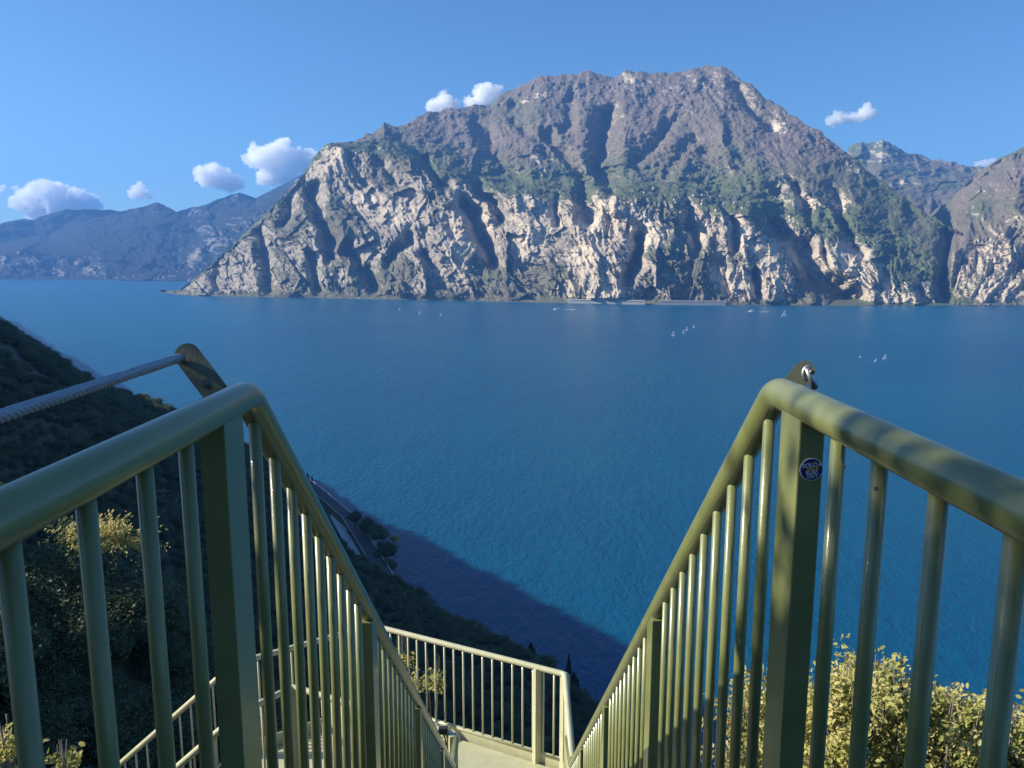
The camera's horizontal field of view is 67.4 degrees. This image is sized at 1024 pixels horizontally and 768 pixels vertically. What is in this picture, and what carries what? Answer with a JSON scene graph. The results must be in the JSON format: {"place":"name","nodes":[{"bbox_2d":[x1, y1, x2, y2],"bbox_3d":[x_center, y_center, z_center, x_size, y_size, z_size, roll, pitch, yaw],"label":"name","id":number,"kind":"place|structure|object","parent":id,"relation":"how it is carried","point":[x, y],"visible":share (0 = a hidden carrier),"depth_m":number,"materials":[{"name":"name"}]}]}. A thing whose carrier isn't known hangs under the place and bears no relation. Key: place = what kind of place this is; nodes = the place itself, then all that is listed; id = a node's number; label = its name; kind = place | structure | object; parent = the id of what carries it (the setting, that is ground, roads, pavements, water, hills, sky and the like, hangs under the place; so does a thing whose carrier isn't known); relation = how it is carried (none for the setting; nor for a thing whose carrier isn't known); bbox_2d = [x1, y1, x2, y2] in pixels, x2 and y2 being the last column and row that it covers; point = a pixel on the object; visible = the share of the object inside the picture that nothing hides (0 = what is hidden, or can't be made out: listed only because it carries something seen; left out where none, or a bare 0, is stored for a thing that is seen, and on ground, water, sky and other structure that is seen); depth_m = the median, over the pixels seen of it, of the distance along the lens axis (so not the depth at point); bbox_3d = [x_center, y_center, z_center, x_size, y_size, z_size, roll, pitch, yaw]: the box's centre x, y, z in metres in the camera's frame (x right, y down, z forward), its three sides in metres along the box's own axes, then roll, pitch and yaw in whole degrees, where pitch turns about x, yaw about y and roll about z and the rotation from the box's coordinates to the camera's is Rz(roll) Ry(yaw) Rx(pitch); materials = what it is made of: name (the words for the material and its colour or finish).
{"place":"outdoors","nodes":[
{"label":"outdoors","id":0,"kind":"place"},
{"bbox_2d":[0,209,120,242],"bbox_3d":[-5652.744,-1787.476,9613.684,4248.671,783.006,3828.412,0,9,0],"label":"mountain","id":1,"kind":"structure","parent":0,"point":[46,225],"depth_m":9156.45,"materials":[{"name":"grey stone"}]},
{"bbox_2d":[0,202,199,280],"bbox_3d":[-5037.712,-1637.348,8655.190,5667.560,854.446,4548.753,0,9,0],"label":"mountain","id":2,"kind":"structure","parent":0,"point":[137,242],"depth_m":7690.80,"materials":[{"name":"grey stone"}]},
{"bbox_2d":[120,174,302,280],"bbox_3d":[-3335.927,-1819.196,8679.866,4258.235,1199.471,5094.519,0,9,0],"label":"mountain","id":3,"kind":"structure","parent":0,"point":[220,226],"depth_m":7634.24,"materials":[{"name":"grey stone"}]},
{"bbox_2d":[0,316,581,767],"bbox_3d":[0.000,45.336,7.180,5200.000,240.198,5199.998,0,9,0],"label":"hillside","id":4,"kind":"structure","parent":0,"point":[50,436],"depth_m":226.99,"materials":[{"name":"green plant"}]},
{"bbox_2d":[0,714,48,767],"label":"shrub","id":5,"kind":"object","parent":4,"relation":"on","point":[6,754],"visible":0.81,"depth_m":4.94,"materials":[{"name":"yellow plant"}]},
{"bbox_2d":[22,541,53,558],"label":"shrub","id":6,"kind":"object","parent":4,"relation":"on","point":[29,550],"visible":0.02,"depth_m":39.78,"materials":[{"name":"green plant"}]},
{"bbox_2d":[0,641,90,712],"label":"shrub","id":7,"kind":"object","parent":4,"relation":"on","point":[53,676],"visible":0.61,"depth_m":30.47,"materials":[{"name":"green plant"}]},
{"bbox_2d":[0,674,94,767],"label":"shrub","id":8,"kind":"object","parent":4,"relation":"on","point":[60,716],"visible":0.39,"depth_m":29.01,"materials":[{"name":"green plant"}]},
{"bbox_2d":[12,706,85,767],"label":"shrub","id":9,"kind":"object","parent":4,"relation":"on","point":[45,733],"visible":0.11,"depth_m":28.51,"materials":[{"name":"green plant"}]},
{"bbox_2d":[10,665,90,716],"bbox_3d":[-18.318,12.535,30.832,3.899,1.968,3.952,3,-2,-43],"label":"shrub","id":10,"kind":"object","parent":4,"relation":"on","point":[51,697],"visible":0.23,"depth_m":29.70,"materials":[{"name":"green plant"}]},
{"bbox_2d":[24,543,80,574],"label":"shrub","id":11,"kind":"object","parent":4,"relation":"on","point":[39,559],"visible":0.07,"depth_m":37.56,"materials":[{"name":"green plant"}]},
{"bbox_2d":[24,547,81,605],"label":"shrub","id":12,"kind":"object","parent":4,"relation":"on","point":[50,570],"visible":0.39,"depth_m":35.15,"materials":[{"name":"green plant"}]},
{"bbox_2d":[26,573,80,617],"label":"shrub","id":13,"kind":"object","parent":4,"relation":"on","point":[56,591],"visible":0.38,"depth_m":33.95,"materials":[{"name":"green plant"}]},
{"bbox_2d":[44,739,84,767],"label":"shrub","id":14,"kind":"object","parent":4,"relation":"on","point":[72,761],"visible":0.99,"depth_m":5.18,"materials":[{"name":"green plant"}]},
{"bbox_2d":[29,588,125,667],"bbox_3d":[-20.069,10.511,32.739,5.740,2.545,5.941,3,10,19],"label":"shrub","id":15,"kind":"object","parent":4,"relation":"on","point":[56,617],"visible":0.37,"depth_m":32.66,"materials":[{"name":"green plant"}]},
{"bbox_2d":[25,538,142,588],"bbox_3d":[-22.212,9.731,38.603,6.805,3.804,6.715,-6,-5,37],"label":"shrub","id":16,"kind":"object","parent":4,"relation":"on","point":[105,569],"visible":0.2,"depth_m":39.05,"materials":[{"name":"green plant"}]},
{"bbox_2d":[77,754,98,767],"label":"shrub","id":17,"kind":"object","parent":4,"relation":"on","point":[80,766],"visible":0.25,"depth_m":29.22,"materials":[{"name":"green plant"}]},
{"bbox_2d":[48,591,147,670],"bbox_3d":[-18.576,10.784,33.359,4.963,3.437,4.728,-7,18,11],"label":"shrub","id":18,"kind":"object","parent":4,"relation":"on","point":[121,641],"visible":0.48,"depth_m":32.69,"materials":[{"name":"green plant"}]},
{"bbox_2d":[74,660,123,696],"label":"shrub","id":19,"kind":"object","parent":4,"relation":"on","point":[115,674],"visible":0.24,"depth_m":32.08,"materials":[{"name":"green plant"}]},
{"bbox_2d":[37,509,168,589],"bbox_3d":[-19.541,8.861,36.136,5.873,6.269,3.595,0,9,0],"label":"shrub","id":20,"kind":"object","parent":4,"relation":"on","point":[118,535],"visible":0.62,"depth_m":35.64,"materials":[{"name":"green plant"}]},
{"bbox_2d":[57,670,152,749],"bbox_3d":[-16.869,13.003,30.772,4.106,2.459,4.310,10,16,41],"label":"shrub","id":21,"kind":"object","parent":4,"relation":"on","point":[127,698],"visible":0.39,"depth_m":30.82,"materials":[{"name":"green plant"}]},
{"bbox_2d":[78,733,157,767],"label":"shrub","id":22,"kind":"object","parent":4,"relation":"on","point":[120,758],"visible":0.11,"depth_m":29.30,"materials":[{"name":"green plant"}]},
{"bbox_2d":[65,574,174,655],"bbox_3d":[-18.367,10.375,35.160,6.033,3.235,4.652,0,9,2],"label":"shrub","id":23,"kind":"object","parent":4,"relation":"on","point":[131,601],"visible":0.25,"depth_m":34.68,"materials":[{"name":"green plant"}]},
{"bbox_2d":[80,686,189,767],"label":"shrub","id":24,"kind":"object","parent":4,"relation":"on","point":[128,737],"visible":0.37,"depth_m":29.76,"materials":[{"name":"green plant"}]},
{"bbox_2d":[94,691,213,767],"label":"shrub","id":25,"kind":"object","parent":4,"relation":"on","point":[186,730],"visible":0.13,"depth_m":31.08,"materials":[{"name":"green plant"}]},
{"bbox_2d":[123,628,191,684],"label":"shrub","id":26,"kind":"object","parent":4,"relation":"on","point":[178,657],"visible":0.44,"depth_m":34.97,"materials":[{"name":"green plant"}]},
{"bbox_2d":[113,572,206,649],"bbox_3d":[-18.113,11.034,37.647,6.188,3.153,6.271,0,3,-33],"label":"shrub","id":27,"kind":"object","parent":4,"relation":"on","point":[179,617],"visible":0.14,"depth_m":37.71,"materials":[{"name":"green plant"}]},
{"bbox_2d":[129,680,195,727],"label":"shrub","id":28,"kind":"object","parent":4,"relation":"on","point":[176,696],"visible":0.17,"depth_m":32.91,"materials":[{"name":"green plant"}]},
{"bbox_2d":[146,660,212,704],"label":"shrub","id":29,"kind":"object","parent":4,"relation":"on","point":[178,678],"visible":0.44,"depth_m":34.31,"materials":[{"name":"green plant"}]},
{"bbox_2d":[150,664,216,708],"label":"shrub","id":30,"kind":"object","parent":4,"relation":"on","point":[212,676],"visible":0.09,"depth_m":34.78,"materials":[{"name":"green plant"}]},
{"bbox_2d":[176,619,214,668],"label":"shrub","id":31,"kind":"object","parent":4,"relation":"on","point":[210,650],"visible":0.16,"depth_m":38.47,"materials":[{"name":"green plant"}]},
{"bbox_2d":[185,613,214,668],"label":"shrub","id":32,"kind":"object","parent":4,"relation":"on","point":[209,628],"visible":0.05,"depth_m":41.33,"materials":[{"name":"green plant"}]},
{"bbox_2d":[198,706,220,767],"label":"shrub","id":33,"kind":"object","parent":4,"relation":"on","point":[217,736],"visible":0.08,"depth_m":34.05,"materials":[{"name":"green plant"}]},
{"bbox_2d":[257,672,280,706],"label":"shrub","id":34,"kind":"object","parent":4,"relation":"on","point":[262,689],"visible":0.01,"depth_m":39.21,"materials":[{"name":"green plant"}]},
{"bbox_2d":[258,679,281,736],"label":"shrub","id":35,"kind":"object","parent":4,"relation":"on","point":[279,718],"visible":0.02,"depth_m":36.51,"materials":[{"name":"green plant"}]},
{"bbox_2d":[330,515,360,555],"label":"embankment wall","id":36,"kind":"structure","parent":4,"relation":"on","point":[342,530],"depth_m":414.02,"materials":[{"name":"concrete"}]},
{"bbox_2d":[347,510,362,528],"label":"evergreen tree","id":37,"kind":"object","parent":4,"relation":"on","point":[355,516],"visible":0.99,"depth_m":436.19,"materials":[{"name":"green plant"}]},
{"bbox_2d":[355,516,381,535],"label":"evergreen tree","id":38,"kind":"object","parent":4,"relation":"on","point":[364,523],"visible":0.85,"depth_m":428.33,"materials":[{"name":"green plant"}]},
{"bbox_2d":[364,522,390,540],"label":"evergreen tree","id":39,"kind":"object","parent":4,"relation":"on","point":[376,532],"visible":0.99,"depth_m":418.34,"materials":[{"name":"green plant"}]},
{"bbox_2d":[373,540,399,558],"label":"evergreen tree","id":40,"kind":"object","parent":4,"relation":"on","point":[385,549],"visible":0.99,"depth_m":400.99,"materials":[{"name":"green plant"}]},
{"bbox_2d":[379,558,397,569],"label":"evergreen tree","id":41,"kind":"object","parent":4,"relation":"on","point":[392,564],"visible":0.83,"depth_m":389.55,"materials":[{"name":"green plant"}]},
{"bbox_2d":[389,535,399,561],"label":"evergreen tree","id":42,"kind":"object","parent":4,"relation":"on","point":[394,538],"visible":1,"depth_m":404.28,"materials":[{"name":"green plant"}]},
{"bbox_2d":[261,723,548,767],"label":"landing","id":43,"kind":"object","parent":4,"relation":"on","point":[470,755],"visible":0.09,"depth_m":9.06,"materials":[{"name":"paint"}]},
{"bbox_2d":[176,684,457,767],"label":"walkway railing","id":44,"kind":"object","parent":43,"relation":"attached to","point":[193,752],"visible":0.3,"depth_m":8.18,"materials":[{"name":"metal"}]},
{"bbox_2d":[438,726,447,746],"bbox_3d":[-0.735,3.541,7.598,0.201,0.321,0.050,0,9,0],"label":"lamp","id":45,"kind":"object","parent":44,"relation":"hanging from","point":[443,730],"visible":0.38,"depth_m":7.56,"materials":[{"name":"black metal"}]},
{"bbox_2d":[120,626,574,767],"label":"landing railing","id":46,"kind":"object","parent":43,"relation":"attached to","point":[536,754],"visible":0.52,"depth_m":9.05,"materials":[{"name":"metal"}]},
{"bbox_2d":[396,636,414,673],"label":"shrub","id":47,"kind":"object","parent":4,"relation":"on","point":[404,658],"visible":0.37,"depth_m":12.50,"materials":[{"name":"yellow plant"}]},
{"bbox_2d":[412,582,436,604],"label":"evergreen tree","id":48,"kind":"object","parent":4,"relation":"on","point":[419,592],"visible":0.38,"depth_m":339.72,"materials":[{"name":"green plant"}]},
{"bbox_2d":[410,654,446,717],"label":"shrub","id":49,"kind":"object","parent":4,"relation":"on","point":[440,680],"visible":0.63,"depth_m":13.73,"materials":[{"name":"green plant"}]},
{"bbox_2d":[450,610,463,619],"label":"evergreen tree","id":50,"kind":"object","parent":4,"relation":"on","point":[458,617],"visible":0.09,"depth_m":299.48,"materials":[{"name":"green plant"}]},
{"bbox_2d":[469,618,491,632],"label":"evergreen tree","id":51,"kind":"object","parent":4,"relation":"on","point":[475,624],"visible":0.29,"depth_m":283.22,"materials":[{"name":"green plant"}]},
{"bbox_2d":[527,642,536,653],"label":"cypress tree","id":52,"kind":"object","parent":4,"relation":"on","point":[531,647],"visible":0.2,"depth_m":252.67,"materials":[{"name":"green plant"}]},
{"bbox_2d":[531,653,560,667],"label":"evergreen tree","id":53,"kind":"object","parent":4,"relation":"on","point":[547,660],"visible":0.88,"depth_m":233.62,"materials":[{"name":"green plant"}]},
{"bbox_2d":[565,653,571,677],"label":"cypress tree","id":54,"kind":"object","parent":4,"relation":"on","point":[568,669],"visible":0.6,"depth_m":223.09,"materials":[{"name":"green plant"}]},
{"bbox_2d":[570,672,580,701],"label":"cypress tree","id":55,"kind":"object","parent":4,"relation":"on","point":[573,678],"visible":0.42,"depth_m":220.03,"materials":[{"name":"green plant"}]},
{"bbox_2d":[700,665,813,767],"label":"oak shrub","id":56,"kind":"object","parent":4,"relation":"on","point":[745,722],"visible":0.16,"depth_m":7.43,"materials":[{"name":"green plant"}]},
{"bbox_2d":[758,633,1023,767],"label":"oak shrub","id":57,"kind":"object","parent":4,"relation":"on","point":[955,731],"visible":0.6,"depth_m":6.54,"materials":[{"name":"green plant"}]},
{"bbox_3d":[0.000,4.654,3.233,1.100,7.555,8.231,0,9,0],"label":"staircase","id":58,"kind":"object","parent":4,"relation":"on","visible":0},
{"bbox_2d":[0,343,458,767],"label":"stair railing","id":59,"kind":"object","parent":58,"relation":"attached to","point":[386,714],"visible":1,"depth_m":1.48,"materials":[{"name":"green metal"}]},
{"bbox_2d":[0,353,185,423],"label":"wire rope","id":60,"kind":"object","parent":59,"relation":"attached to","point":[21,409],"visible":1,"depth_m":1.28,"materials":[{"name":"metal"}]},
{"bbox_2d":[565,361,1023,767],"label":"stair railing","id":61,"kind":"object","parent":58,"relation":"attached to","point":[637,715],"visible":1,"depth_m":1.48,"materials":[{"name":"green metal"}]},
{"bbox_2d":[801,365,818,389],"bbox_3d":[0.659,-0.014,1.696,0.033,0.056,0.030,9,12,44],"label":"rope shackle","id":62,"kind":"object","parent":61,"relation":"hanging from","point":[807,372],"visible":0.99,"depth_m":1.69,"materials":[{"name":"metal"}]},
{"bbox_2d":[800,458,822,480],"bbox_3d":[0.551,0.158,1.415,0.042,0.043,0.002,0,9,0],"label":"sticker","id":63,"kind":"object","parent":61,"relation":"attached to","point":[811,469],"visible":1,"depth_m":1.42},
{"bbox_2d":[309,481,391,576],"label":"road","id":64,"kind":"structure","parent":0,"point":[365,543],"depth_m":437.88,"materials":[{"name":"grey asphalt"}]},
{"bbox_2d":[316,494,365,554],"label":"guard rail","id":65,"kind":"object","parent":64,"relation":"on","point":[346,523],"visible":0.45,"depth_m":445.36,"materials":[{"name":"metal"}]},
{"bbox_2d":[307,477,392,572],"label":"guard rail","id":66,"kind":"object","parent":64,"relation":"on","point":[351,512],"visible":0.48,"depth_m":477.19,"materials":[{"name":"metal"}]},
{"bbox_2d":[0,279,1023,767],"bbox_3d":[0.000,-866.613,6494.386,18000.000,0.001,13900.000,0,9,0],"label":"water","id":67,"kind":"structure","parent":0,"point":[540,477],"depth_m":791.73,"materials":[{"name":"blue liquid"}]},
{"bbox_2d":[0,0,1023,223],"label":"sky","id":68,"kind":"structure","parent":0,"point":[116,105],"materials":[{"name":"blue"}]},
{"bbox_2d":[160,65,988,305],"bbox_3d":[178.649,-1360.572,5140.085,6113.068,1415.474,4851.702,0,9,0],"label":"mountain","id":69,"kind":"structure","parent":0,"point":[535,189],"depth_m":3638.12,"materials":[{"name":"grey stone"}]},
{"bbox_2d":[568,299,644,304],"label":"road gallery","id":70,"kind":"object","parent":69,"relation":"on","point":[639,302],"visible":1,"depth_m":2990.93,"materials":[{"name":"concrete"}]},
{"bbox_2d":[658,300,725,304],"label":"road gallery","id":71,"kind":"object","parent":69,"relation":"on","point":[673,302],"visible":1,"depth_m":2914.32,"materials":[{"name":"concrete"}]},
{"bbox_2d":[847,140,983,214],"bbox_3d":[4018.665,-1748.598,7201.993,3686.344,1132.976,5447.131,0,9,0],"label":"mountain","id":72,"kind":"structure","parent":0,"point":[927,186],"depth_m":6588.90,"materials":[{"name":"grey stone"}]},
{"bbox_2d":[928,147,1023,304],"bbox_3d":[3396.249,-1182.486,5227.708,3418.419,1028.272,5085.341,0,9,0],"label":"mountain","id":73,"kind":"structure","parent":0,"point":[982,211],"depth_m":3239.07,"materials":[{"name":"grey stone"}]}
]}

